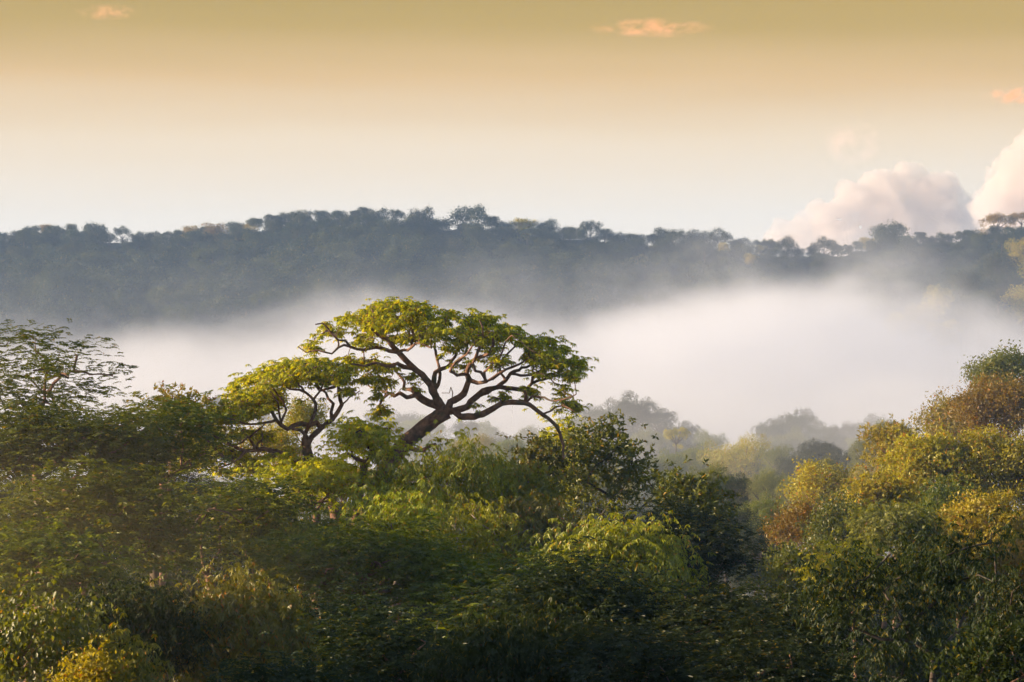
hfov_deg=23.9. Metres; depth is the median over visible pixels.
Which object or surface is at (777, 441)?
round crowned tree
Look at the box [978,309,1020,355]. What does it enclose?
broadleaf tree
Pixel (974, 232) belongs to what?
broadleaf tree
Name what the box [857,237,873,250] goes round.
broadleaf tree
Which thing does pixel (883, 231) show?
broadleaf tree
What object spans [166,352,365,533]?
umbrella tree
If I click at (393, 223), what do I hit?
broadleaf tree
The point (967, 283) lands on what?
broadleaf tree
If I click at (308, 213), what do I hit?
broadleaf tree
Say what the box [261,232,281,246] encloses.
broadleaf tree
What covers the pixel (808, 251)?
broadleaf tree
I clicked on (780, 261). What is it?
broadleaf tree
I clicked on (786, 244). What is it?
broadleaf tree
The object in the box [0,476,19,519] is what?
round crowned tree
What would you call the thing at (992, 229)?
broadleaf tree
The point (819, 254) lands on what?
broadleaf tree
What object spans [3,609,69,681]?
round crowned tree
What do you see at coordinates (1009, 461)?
broadleaf tree
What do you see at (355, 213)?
broadleaf tree
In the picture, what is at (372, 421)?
round crowned tree
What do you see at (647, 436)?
round crowned tree
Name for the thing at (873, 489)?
broadleaf tree
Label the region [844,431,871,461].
round crowned tree
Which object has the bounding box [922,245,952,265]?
broadleaf tree
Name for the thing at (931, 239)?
broadleaf tree
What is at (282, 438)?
broadleaf tree
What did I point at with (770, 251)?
broadleaf tree
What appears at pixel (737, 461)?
round crowned tree
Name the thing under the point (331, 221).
broadleaf tree
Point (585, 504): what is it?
round crowned tree
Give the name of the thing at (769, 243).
broadleaf tree
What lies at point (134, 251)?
broadleaf tree
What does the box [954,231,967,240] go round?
broadleaf tree
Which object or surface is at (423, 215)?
broadleaf tree
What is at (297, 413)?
broadleaf tree
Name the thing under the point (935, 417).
broadleaf tree
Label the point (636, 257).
broadleaf tree
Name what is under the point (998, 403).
broadleaf tree
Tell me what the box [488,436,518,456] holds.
round crowned tree
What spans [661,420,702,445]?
round crowned tree
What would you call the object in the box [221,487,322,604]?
broadleaf tree
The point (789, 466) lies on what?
round crowned tree
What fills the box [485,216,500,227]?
broadleaf tree
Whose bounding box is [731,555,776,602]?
round crowned tree
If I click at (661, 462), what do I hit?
round crowned tree
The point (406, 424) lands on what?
round crowned tree
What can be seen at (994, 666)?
broadleaf tree
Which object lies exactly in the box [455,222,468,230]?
broadleaf tree
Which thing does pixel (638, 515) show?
round crowned tree
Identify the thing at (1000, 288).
broadleaf tree
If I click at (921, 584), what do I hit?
broadleaf tree
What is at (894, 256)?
broadleaf tree
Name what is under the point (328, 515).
round crowned tree
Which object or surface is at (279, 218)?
broadleaf tree
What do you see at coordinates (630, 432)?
round crowned tree
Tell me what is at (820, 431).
round crowned tree
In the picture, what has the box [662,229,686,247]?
broadleaf tree
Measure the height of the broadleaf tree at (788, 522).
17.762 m
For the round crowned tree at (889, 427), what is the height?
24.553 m
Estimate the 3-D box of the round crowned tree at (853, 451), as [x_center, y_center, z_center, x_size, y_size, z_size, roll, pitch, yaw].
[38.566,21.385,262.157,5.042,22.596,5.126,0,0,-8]
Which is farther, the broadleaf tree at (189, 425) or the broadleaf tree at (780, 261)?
the broadleaf tree at (780, 261)
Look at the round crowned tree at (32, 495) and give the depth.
133.35 m
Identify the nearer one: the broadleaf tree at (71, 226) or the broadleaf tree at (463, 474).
the broadleaf tree at (463, 474)
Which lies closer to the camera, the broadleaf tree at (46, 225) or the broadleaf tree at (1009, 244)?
the broadleaf tree at (1009, 244)
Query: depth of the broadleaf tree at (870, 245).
893.26 m
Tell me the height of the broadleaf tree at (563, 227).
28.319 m
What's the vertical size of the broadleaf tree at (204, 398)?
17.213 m
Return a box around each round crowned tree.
[0,443,78,602]
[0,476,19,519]
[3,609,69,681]
[8,483,76,515]
[45,572,133,618]
[52,480,183,581]
[71,525,129,573]
[112,559,222,615]
[114,549,197,592]
[117,431,204,496]
[150,519,258,591]
[159,626,242,681]
[173,473,242,536]
[186,566,311,681]
[198,477,273,532]
[200,395,227,465]
[222,485,302,553]
[243,596,381,662]
[250,414,271,465]
[258,414,288,462]
[286,485,327,588]
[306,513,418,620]
[320,497,352,523]
[324,420,359,506]
[325,572,390,654]
[338,466,372,497]
[358,572,491,635]
[362,407,396,426]
[375,434,422,482]
[381,409,422,496]
[381,423,405,439]
[386,613,465,667]
[397,414,448,455]
[411,433,454,485]
[429,515,502,573]
[443,432,486,455]
[448,432,497,465]
[449,418,479,439]
[473,421,502,453]
[487,438,529,464]
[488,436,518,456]
[489,431,517,441]
[513,424,544,447]
[554,413,594,457]
[567,491,606,526]
[575,404,616,432]
[580,470,608,503]
[584,460,626,492]
[586,420,636,504]
[599,390,660,459]
[601,467,641,505]
[601,499,641,535]
[619,424,675,484]
[621,500,673,528]
[637,447,691,509]
[641,407,678,436]
[647,577,725,623]
[649,468,695,543]
[660,436,707,459]
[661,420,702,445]
[663,426,690,458]
[670,440,721,475]
[686,460,730,513]
[689,428,729,466]
[692,499,757,598]
[692,566,731,595]
[696,431,774,501]
[710,472,751,597]
[727,515,788,597]
[729,477,759,594]
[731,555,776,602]
[737,491,791,597]
[737,650,871,681]
[744,467,795,592]
[751,418,791,463]
[758,443,795,482]
[763,425,821,459]
[773,407,818,448]
[774,448,816,549]
[774,477,817,549]
[796,437,842,469]
[803,419,842,503]
[805,455,844,493]
[814,433,849,470]
[823,463,871,543]
[827,447,861,546]
[828,421,865,467]
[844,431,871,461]
[844,438,878,476]
[844,601,888,653]
[855,413,896,439]
[857,613,984,681]
[863,451,892,596]
[869,417,912,547]
[928,423,977,444]
[967,606,1013,681]
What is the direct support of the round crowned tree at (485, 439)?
on the ground
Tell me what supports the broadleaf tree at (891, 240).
on the ground
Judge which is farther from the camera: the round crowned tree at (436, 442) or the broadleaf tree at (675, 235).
the broadleaf tree at (675, 235)
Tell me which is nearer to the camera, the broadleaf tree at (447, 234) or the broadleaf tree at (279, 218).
the broadleaf tree at (447, 234)
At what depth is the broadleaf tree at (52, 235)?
893.85 m
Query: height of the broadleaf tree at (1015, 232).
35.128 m
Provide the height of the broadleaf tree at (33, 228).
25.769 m
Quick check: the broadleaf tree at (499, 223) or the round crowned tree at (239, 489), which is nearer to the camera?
the round crowned tree at (239, 489)
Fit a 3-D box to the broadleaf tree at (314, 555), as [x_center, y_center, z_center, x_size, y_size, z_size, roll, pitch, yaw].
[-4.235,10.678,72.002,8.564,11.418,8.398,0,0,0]
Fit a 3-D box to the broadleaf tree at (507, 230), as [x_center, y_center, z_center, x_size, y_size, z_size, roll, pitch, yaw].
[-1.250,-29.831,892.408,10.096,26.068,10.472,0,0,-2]
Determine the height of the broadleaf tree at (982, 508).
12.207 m
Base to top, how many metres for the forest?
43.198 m
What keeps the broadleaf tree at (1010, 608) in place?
on the ground
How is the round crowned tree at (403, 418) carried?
on the ground
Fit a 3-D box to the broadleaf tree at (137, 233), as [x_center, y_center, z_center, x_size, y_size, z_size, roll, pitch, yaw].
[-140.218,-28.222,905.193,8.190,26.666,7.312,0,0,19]
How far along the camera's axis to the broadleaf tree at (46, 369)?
91.96 m
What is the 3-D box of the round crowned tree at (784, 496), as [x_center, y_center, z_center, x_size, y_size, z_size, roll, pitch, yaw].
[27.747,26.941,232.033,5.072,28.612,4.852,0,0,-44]
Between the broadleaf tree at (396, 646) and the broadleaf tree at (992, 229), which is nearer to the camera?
the broadleaf tree at (396, 646)
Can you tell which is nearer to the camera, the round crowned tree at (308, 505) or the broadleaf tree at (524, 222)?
the round crowned tree at (308, 505)
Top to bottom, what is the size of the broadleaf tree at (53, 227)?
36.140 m
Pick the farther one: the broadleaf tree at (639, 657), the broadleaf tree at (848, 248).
the broadleaf tree at (848, 248)
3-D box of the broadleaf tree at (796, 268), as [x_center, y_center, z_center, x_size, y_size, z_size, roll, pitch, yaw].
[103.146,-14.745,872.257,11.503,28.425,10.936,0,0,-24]
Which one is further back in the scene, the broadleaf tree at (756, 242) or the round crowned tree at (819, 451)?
the broadleaf tree at (756, 242)
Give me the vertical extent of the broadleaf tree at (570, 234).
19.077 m
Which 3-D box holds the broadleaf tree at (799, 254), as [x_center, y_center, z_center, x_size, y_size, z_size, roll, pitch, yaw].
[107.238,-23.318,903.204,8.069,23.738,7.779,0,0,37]
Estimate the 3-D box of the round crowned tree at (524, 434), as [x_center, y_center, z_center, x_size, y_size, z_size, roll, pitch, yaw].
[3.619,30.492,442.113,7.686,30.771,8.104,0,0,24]
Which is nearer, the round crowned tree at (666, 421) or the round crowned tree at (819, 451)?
the round crowned tree at (819, 451)
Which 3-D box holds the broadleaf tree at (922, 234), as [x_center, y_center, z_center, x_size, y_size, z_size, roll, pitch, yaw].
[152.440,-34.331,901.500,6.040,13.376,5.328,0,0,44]
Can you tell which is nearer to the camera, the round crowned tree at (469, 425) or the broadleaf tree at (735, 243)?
the round crowned tree at (469, 425)
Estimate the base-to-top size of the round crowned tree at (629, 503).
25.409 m
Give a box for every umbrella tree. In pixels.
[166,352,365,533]
[297,296,598,574]
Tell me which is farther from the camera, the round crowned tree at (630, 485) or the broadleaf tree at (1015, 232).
the broadleaf tree at (1015, 232)
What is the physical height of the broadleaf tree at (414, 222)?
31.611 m
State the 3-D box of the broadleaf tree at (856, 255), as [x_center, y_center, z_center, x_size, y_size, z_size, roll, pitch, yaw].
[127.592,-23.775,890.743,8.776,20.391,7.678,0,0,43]
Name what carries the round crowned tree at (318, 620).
on the ground
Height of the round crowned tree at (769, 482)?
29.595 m
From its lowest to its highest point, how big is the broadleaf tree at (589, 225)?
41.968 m
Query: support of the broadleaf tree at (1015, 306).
on the ground
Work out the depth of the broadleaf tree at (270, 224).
894.21 m
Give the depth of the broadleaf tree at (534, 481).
97.38 m
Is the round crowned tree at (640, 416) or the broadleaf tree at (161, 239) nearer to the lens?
the round crowned tree at (640, 416)
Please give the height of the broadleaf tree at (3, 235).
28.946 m
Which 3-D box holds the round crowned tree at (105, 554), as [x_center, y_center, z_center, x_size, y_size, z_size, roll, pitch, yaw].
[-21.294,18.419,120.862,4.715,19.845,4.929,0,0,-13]
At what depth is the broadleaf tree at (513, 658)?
35.39 m
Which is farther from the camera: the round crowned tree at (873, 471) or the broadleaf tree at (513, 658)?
the round crowned tree at (873, 471)
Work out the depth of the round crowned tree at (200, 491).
132.53 m
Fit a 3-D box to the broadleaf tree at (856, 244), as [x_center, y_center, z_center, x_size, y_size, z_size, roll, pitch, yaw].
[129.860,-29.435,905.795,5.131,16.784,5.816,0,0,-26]
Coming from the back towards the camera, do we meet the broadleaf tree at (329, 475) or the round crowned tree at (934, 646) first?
the broadleaf tree at (329, 475)
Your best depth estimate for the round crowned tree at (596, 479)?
258.21 m
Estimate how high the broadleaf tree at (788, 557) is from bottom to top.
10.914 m
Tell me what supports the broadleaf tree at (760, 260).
on the ground
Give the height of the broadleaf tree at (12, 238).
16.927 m
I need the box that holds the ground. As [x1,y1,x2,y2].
[0,224,1023,681]
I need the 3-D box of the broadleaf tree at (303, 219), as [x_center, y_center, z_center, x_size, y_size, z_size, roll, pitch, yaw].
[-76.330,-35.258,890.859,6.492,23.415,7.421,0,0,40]
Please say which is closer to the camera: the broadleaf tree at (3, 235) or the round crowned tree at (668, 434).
the round crowned tree at (668, 434)
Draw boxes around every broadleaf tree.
[0,231,9,245]
[0,318,138,676]
[0,389,207,676]
[0,453,236,653]
[0,508,199,681]
[0,562,122,681]
[7,235,20,244]
[9,229,19,235]
[15,229,33,247]
[22,225,41,232]
[30,566,234,681]
[39,223,50,232]
[41,634,145,681]
[42,225,64,237]
[42,227,68,244]
[42,608,192,681]
[58,229,86,249]
[64,223,78,233]
[75,384,245,597]
[82,220,110,246]
[84,233,104,248]
[91,467,340,671]
[98,232,119,250]
[113,225,131,248]
[120,240,133,253]
[127,230,146,250]
[127,247,143,271]
[131,235,148,250]
[139,380,243,596]
[142,229,160,245]
[148,558,343,681]
[151,234,175,253]
[170,228,184,241]
[172,235,186,244]
[180,225,198,237]
[182,230,201,254]
[192,567,460,681]
[193,231,216,247]
[195,227,210,234]
[199,221,229,239]
[200,643,376,681]
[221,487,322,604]
[224,417,314,478]
[225,220,244,233]
[228,224,245,240]
[228,513,509,626]
[234,224,257,239]
[235,446,388,601]
[235,500,391,617]
[240,227,267,241]
[245,217,265,228]
[258,587,495,681]
[260,219,283,231]
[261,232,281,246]
[263,214,274,223]
[265,392,333,586]
[272,215,282,224]
[277,210,295,224]
[287,209,317,224]
[295,214,311,229]
[312,210,330,221]
[314,410,418,586]
[317,217,340,234]
[328,209,348,223]
[331,472,461,622]
[339,214,357,227]
[349,210,362,216]
[353,212,373,227]
[357,206,370,214]
[359,445,437,633]
[359,539,627,645]
[361,207,389,227]
[371,419,527,598]
[373,586,638,681]
[376,216,409,237]
[385,209,406,223]
[403,215,424,234]
[405,203,434,234]
[415,492,533,605]
[423,220,441,235]
[429,217,452,230]
[430,229,454,240]
[439,535,697,655]
[443,203,493,228]
[449,447,577,578]
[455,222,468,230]
[461,219,484,235]
[471,485,588,579]
[481,227,502,237]
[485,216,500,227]
[493,220,516,235]
[495,428,578,494]
[498,225,519,239]
[505,500,721,618]
[509,217,537,229]
[522,404,596,516]
[522,608,773,681]
[531,216,560,233]
[543,229,567,246]
[546,409,673,531]
[558,224,579,240]
[562,227,578,249]
[575,235,603,253]
[577,228,586,248]
[578,219,603,240]
[596,228,612,241]
[596,571,812,678]
[602,230,629,243]
[609,478,782,599]
[623,232,649,244]
[627,237,649,253]
[629,253,645,266]
[636,250,669,273]
[640,454,741,601]
[645,600,879,681]
[646,233,661,244]
[649,244,663,255]
[650,227,676,243]
[651,236,680,257]
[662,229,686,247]
[683,228,708,248]
[702,574,896,676]
[703,227,732,251]
[717,242,730,250]
[728,237,751,250]
[730,240,740,250]
[731,243,756,261]
[742,520,869,623]
[743,253,757,265]
[748,239,765,255]
[748,253,776,268]
[755,244,766,253]
[756,489,821,550]
[760,248,779,262]
[762,237,776,251]
[767,257,794,274]
[772,234,800,257]
[775,503,1023,681]
[776,453,861,521]
[779,248,792,258]
[784,262,812,279]
[784,528,899,678]
[790,255,805,264]
[791,248,807,257]
[793,486,883,659]
[800,254,818,266]
[805,246,817,256]
[808,262,823,286]
[809,235,841,265]
[810,462,934,632]
[812,251,836,272]
[814,255,840,272]
[830,246,844,255]
[833,494,957,669]
[834,254,851,268]
[837,266,854,276]
[842,244,854,255]
[846,413,924,662]
[847,259,868,279]
[848,250,867,261]
[851,241,864,251]
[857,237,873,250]
[863,238,883,256]
[864,254,888,272]
[868,219,909,249]
[868,422,1005,556]
[874,539,1007,638]
[877,236,898,251]
[882,250,903,266]
[892,234,920,251]
[906,390,980,445]
[907,472,990,674]
[912,231,926,242]
[919,235,940,244]
[921,283,955,394]
[921,602,1023,681]
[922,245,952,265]
[925,481,1023,661]
[933,241,951,251]
[934,231,955,244]
[938,369,1023,488]
[940,304,979,393]
[948,240,963,252]
[948,267,985,361]
[948,419,1023,506]
[950,553,1023,672]
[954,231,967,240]
[955,287,999,365]
[957,339,1023,431]
[963,230,972,237]
[964,527,1023,620]
[968,229,987,247]
[969,233,989,247]
[976,211,1017,239]
[976,252,1022,313]
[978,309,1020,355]
[980,272,1023,354]
[985,224,1004,240]
[993,231,1012,251]
[996,284,1023,350]
[998,224,1023,240]
[1001,238,1023,287]
[1002,238,1019,251]
[1009,211,1023,233]
[1016,260,1023,291]
[1017,323,1023,354]
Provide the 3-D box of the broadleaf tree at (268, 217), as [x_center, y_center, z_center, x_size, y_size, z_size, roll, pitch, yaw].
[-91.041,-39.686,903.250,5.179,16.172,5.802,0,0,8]
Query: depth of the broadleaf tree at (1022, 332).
753.84 m
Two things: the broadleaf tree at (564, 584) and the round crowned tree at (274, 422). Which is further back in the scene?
the round crowned tree at (274, 422)
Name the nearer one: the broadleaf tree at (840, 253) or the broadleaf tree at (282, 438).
the broadleaf tree at (282, 438)
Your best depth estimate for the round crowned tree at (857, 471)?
214.25 m
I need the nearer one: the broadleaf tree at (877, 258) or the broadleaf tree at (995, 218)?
the broadleaf tree at (877, 258)
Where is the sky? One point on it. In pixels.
(837, 120)
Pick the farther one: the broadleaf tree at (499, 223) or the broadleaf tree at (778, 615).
the broadleaf tree at (499, 223)
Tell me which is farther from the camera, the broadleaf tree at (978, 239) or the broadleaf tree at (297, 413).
the broadleaf tree at (978, 239)
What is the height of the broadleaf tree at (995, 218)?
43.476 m
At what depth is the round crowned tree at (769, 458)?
297.50 m
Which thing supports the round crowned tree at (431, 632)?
on the ground
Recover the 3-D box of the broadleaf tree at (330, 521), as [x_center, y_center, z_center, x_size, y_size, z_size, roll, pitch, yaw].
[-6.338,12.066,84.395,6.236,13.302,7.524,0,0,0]
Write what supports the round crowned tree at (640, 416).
on the ground
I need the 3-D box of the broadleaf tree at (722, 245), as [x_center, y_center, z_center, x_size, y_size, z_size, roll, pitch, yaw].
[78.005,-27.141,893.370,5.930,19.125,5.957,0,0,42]
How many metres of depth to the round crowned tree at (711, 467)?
204.70 m
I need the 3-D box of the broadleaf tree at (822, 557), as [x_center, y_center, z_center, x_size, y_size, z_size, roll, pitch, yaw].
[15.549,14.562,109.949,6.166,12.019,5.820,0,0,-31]
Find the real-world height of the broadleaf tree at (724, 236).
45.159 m
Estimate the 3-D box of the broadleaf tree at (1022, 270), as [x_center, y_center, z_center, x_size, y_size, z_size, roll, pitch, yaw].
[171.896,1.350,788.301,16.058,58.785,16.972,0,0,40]
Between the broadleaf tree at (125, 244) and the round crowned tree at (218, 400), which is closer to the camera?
the round crowned tree at (218, 400)
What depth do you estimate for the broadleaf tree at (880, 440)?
184.30 m
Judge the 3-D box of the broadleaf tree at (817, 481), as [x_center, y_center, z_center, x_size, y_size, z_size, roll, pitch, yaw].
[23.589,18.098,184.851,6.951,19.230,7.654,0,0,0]
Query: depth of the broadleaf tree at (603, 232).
907.10 m
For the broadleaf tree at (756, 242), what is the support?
on the ground
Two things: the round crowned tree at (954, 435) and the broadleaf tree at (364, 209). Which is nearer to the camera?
the round crowned tree at (954, 435)
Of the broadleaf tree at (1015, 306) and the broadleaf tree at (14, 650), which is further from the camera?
the broadleaf tree at (1015, 306)
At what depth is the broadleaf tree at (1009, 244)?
875.59 m
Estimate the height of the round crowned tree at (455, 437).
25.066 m
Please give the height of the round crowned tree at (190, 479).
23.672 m
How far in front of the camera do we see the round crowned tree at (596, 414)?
438.85 m
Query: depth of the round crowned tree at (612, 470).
295.21 m
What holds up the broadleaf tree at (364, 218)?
on the ground
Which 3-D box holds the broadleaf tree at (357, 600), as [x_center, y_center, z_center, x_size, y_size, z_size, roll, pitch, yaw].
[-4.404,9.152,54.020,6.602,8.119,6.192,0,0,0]
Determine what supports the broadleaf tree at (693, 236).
on the ground
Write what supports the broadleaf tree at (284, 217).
on the ground
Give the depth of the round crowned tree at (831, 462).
224.62 m
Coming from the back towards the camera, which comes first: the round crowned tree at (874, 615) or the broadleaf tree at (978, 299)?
the broadleaf tree at (978, 299)
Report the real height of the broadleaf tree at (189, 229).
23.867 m
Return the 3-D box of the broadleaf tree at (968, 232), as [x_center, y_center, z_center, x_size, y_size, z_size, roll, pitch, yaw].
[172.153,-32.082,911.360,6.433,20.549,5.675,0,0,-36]
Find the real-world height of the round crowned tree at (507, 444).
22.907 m
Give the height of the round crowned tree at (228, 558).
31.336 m
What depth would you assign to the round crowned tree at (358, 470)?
169.54 m
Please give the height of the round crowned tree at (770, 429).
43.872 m
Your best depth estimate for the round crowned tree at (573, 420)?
444.09 m
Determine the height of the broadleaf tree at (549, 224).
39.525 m
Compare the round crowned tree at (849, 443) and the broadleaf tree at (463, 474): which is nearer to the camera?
the broadleaf tree at (463, 474)
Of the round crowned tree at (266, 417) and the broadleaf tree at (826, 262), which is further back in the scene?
the broadleaf tree at (826, 262)
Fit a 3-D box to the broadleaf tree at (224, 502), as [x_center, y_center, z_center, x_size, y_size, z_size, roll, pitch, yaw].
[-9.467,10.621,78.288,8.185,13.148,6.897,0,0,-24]
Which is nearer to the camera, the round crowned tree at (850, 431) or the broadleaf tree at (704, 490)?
the broadleaf tree at (704, 490)
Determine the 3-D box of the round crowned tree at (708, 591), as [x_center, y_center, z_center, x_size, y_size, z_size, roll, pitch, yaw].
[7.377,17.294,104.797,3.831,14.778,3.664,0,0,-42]
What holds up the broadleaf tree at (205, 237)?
on the ground
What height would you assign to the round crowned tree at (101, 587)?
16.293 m
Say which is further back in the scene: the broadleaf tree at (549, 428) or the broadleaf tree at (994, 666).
the broadleaf tree at (549, 428)
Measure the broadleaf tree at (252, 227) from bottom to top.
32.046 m
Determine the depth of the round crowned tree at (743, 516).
185.44 m
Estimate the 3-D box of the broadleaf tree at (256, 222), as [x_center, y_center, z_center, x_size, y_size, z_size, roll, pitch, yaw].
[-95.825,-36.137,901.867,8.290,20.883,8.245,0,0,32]
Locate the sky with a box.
[0,0,1023,256]
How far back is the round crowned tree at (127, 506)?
129.66 m
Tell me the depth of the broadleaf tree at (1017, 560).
98.84 m
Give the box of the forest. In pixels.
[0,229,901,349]
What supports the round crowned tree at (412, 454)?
on the ground
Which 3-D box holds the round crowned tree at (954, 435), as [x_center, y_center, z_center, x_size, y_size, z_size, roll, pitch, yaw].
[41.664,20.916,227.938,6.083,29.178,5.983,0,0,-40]
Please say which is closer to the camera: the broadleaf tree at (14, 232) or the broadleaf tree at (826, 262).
the broadleaf tree at (826, 262)
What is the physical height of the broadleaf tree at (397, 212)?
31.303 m
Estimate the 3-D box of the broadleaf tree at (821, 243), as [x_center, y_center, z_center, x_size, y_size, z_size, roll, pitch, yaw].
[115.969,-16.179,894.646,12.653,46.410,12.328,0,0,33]
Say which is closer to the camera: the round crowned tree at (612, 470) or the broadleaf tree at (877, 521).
the broadleaf tree at (877, 521)
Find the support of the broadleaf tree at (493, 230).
on the ground
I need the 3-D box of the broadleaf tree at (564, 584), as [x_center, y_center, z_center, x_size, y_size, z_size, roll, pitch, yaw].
[1.175,7.228,46.157,5.148,7.210,5.262,0,0,0]
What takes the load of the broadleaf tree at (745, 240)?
on the ground
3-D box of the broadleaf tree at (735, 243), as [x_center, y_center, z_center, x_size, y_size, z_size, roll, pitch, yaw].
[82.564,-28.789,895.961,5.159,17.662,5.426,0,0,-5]
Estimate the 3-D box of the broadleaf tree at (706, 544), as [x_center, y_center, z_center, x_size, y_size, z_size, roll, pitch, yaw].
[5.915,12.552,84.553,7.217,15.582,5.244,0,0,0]
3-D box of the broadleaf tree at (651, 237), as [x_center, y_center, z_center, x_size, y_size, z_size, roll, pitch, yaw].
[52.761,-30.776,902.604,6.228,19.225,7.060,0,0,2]
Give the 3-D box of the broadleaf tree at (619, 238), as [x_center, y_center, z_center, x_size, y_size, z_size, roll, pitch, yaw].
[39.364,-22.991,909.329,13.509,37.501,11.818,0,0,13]
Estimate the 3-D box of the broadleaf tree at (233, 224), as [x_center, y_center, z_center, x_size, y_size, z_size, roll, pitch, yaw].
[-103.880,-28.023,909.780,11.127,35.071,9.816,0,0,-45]
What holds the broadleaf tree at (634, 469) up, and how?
on the ground
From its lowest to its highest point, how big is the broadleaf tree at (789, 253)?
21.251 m
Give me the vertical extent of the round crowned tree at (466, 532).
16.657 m
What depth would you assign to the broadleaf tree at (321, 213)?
908.65 m
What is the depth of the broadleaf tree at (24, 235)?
883.01 m
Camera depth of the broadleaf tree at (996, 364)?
203.54 m
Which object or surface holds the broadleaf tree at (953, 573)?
on the ground
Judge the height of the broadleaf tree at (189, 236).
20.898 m
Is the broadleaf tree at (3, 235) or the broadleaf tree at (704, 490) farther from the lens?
the broadleaf tree at (3, 235)
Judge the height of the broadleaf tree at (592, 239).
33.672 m
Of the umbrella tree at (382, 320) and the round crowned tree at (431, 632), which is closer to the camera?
the round crowned tree at (431, 632)
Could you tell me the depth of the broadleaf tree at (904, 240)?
886.82 m
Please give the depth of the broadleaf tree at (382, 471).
94.57 m
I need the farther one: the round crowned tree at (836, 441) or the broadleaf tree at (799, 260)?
the broadleaf tree at (799, 260)
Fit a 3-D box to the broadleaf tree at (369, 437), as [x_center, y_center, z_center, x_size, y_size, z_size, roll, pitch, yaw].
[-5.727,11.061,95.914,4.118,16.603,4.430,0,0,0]
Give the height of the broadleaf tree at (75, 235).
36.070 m
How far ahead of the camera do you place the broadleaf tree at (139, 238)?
895.84 m
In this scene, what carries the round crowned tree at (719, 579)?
on the ground
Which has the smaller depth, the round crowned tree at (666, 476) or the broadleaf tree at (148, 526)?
the broadleaf tree at (148, 526)
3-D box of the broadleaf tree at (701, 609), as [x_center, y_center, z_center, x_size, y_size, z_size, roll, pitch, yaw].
[3.485,7.669,44.846,4.679,6.660,5.690,0,0,0]
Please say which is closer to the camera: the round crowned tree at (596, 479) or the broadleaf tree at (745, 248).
the round crowned tree at (596, 479)
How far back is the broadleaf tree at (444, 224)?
910.11 m
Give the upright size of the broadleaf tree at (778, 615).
6.667 m
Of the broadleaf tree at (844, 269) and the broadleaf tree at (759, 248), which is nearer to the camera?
the broadleaf tree at (844, 269)
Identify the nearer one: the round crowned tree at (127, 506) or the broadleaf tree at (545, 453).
the broadleaf tree at (545, 453)
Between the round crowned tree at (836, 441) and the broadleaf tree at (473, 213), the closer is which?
the round crowned tree at (836, 441)
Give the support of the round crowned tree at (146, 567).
on the ground
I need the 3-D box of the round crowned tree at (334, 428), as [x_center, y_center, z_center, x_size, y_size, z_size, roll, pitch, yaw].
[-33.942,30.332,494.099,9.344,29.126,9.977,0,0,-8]
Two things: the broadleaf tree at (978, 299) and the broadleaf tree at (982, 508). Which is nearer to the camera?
the broadleaf tree at (982, 508)
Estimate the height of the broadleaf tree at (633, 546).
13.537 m
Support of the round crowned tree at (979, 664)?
on the ground
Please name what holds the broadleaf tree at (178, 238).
on the ground
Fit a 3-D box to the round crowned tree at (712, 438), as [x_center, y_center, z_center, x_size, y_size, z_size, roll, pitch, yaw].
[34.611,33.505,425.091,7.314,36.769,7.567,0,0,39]
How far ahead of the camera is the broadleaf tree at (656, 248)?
887.21 m
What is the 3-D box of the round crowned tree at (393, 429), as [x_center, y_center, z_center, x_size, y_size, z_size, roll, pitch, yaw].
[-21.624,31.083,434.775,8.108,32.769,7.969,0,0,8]
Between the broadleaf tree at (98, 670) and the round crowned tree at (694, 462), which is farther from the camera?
the round crowned tree at (694, 462)
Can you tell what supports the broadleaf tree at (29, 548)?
on the ground
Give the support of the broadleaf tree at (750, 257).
on the ground
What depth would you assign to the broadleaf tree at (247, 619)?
51.27 m
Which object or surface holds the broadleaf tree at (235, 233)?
on the ground
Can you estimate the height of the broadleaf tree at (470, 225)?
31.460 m
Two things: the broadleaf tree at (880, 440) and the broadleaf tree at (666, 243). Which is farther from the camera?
the broadleaf tree at (666, 243)
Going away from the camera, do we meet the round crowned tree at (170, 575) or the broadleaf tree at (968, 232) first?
the round crowned tree at (170, 575)
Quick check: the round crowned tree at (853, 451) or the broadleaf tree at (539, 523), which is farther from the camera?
the round crowned tree at (853, 451)
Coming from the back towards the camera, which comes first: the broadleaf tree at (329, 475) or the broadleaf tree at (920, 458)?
the broadleaf tree at (920, 458)
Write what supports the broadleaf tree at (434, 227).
on the ground
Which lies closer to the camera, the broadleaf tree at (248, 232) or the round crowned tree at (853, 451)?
the round crowned tree at (853, 451)
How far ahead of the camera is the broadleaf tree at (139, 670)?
45.97 m
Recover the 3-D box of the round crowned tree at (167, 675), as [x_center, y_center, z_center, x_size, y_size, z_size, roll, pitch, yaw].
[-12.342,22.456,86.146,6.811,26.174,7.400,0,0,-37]
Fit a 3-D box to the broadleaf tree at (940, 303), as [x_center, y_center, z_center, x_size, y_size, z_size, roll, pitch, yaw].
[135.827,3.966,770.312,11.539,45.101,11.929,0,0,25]
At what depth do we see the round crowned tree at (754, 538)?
179.11 m
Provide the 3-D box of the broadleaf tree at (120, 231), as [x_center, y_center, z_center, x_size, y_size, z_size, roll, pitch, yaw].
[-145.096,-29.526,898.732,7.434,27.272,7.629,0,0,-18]
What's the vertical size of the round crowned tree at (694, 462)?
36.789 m
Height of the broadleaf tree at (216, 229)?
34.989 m

